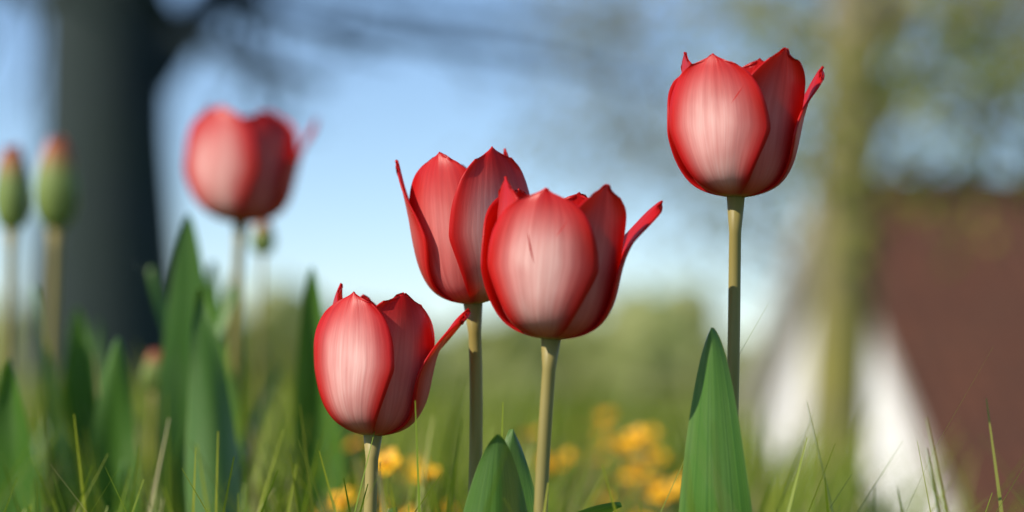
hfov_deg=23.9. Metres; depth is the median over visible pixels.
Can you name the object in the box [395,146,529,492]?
tulip flower
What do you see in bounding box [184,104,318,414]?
tulip flower
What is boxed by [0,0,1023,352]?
sky
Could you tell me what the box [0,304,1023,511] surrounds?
grass
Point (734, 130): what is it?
tall tulip
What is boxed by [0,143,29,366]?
flower bud
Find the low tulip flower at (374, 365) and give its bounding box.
[314,283,470,511]
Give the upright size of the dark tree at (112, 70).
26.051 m
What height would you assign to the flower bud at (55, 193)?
0.337 m
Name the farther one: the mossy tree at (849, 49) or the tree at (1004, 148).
the tree at (1004, 148)
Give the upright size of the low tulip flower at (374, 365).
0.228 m
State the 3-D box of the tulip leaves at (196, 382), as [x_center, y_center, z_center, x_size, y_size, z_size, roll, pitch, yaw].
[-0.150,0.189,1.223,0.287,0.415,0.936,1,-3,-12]
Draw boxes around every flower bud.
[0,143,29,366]
[33,135,78,500]
[142,349,161,511]
[250,221,274,471]
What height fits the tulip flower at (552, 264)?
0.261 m
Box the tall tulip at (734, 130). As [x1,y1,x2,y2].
[667,48,824,414]
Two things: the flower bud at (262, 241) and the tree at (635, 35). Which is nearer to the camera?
the flower bud at (262, 241)
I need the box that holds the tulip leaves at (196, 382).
[0,214,751,511]
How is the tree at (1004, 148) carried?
on the terrain
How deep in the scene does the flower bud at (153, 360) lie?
1.30 m
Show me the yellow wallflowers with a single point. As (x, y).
(634, 468)
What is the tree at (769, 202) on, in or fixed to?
on the terrain
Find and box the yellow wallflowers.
[307,409,682,511]
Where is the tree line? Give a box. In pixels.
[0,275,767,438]
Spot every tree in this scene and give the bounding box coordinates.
[0,0,754,400]
[412,0,1023,306]
[570,0,1023,503]
[611,0,1023,319]
[650,0,1023,173]
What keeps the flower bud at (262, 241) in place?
on the terrain
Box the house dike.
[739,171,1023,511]
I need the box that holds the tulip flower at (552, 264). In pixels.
[481,176,662,511]

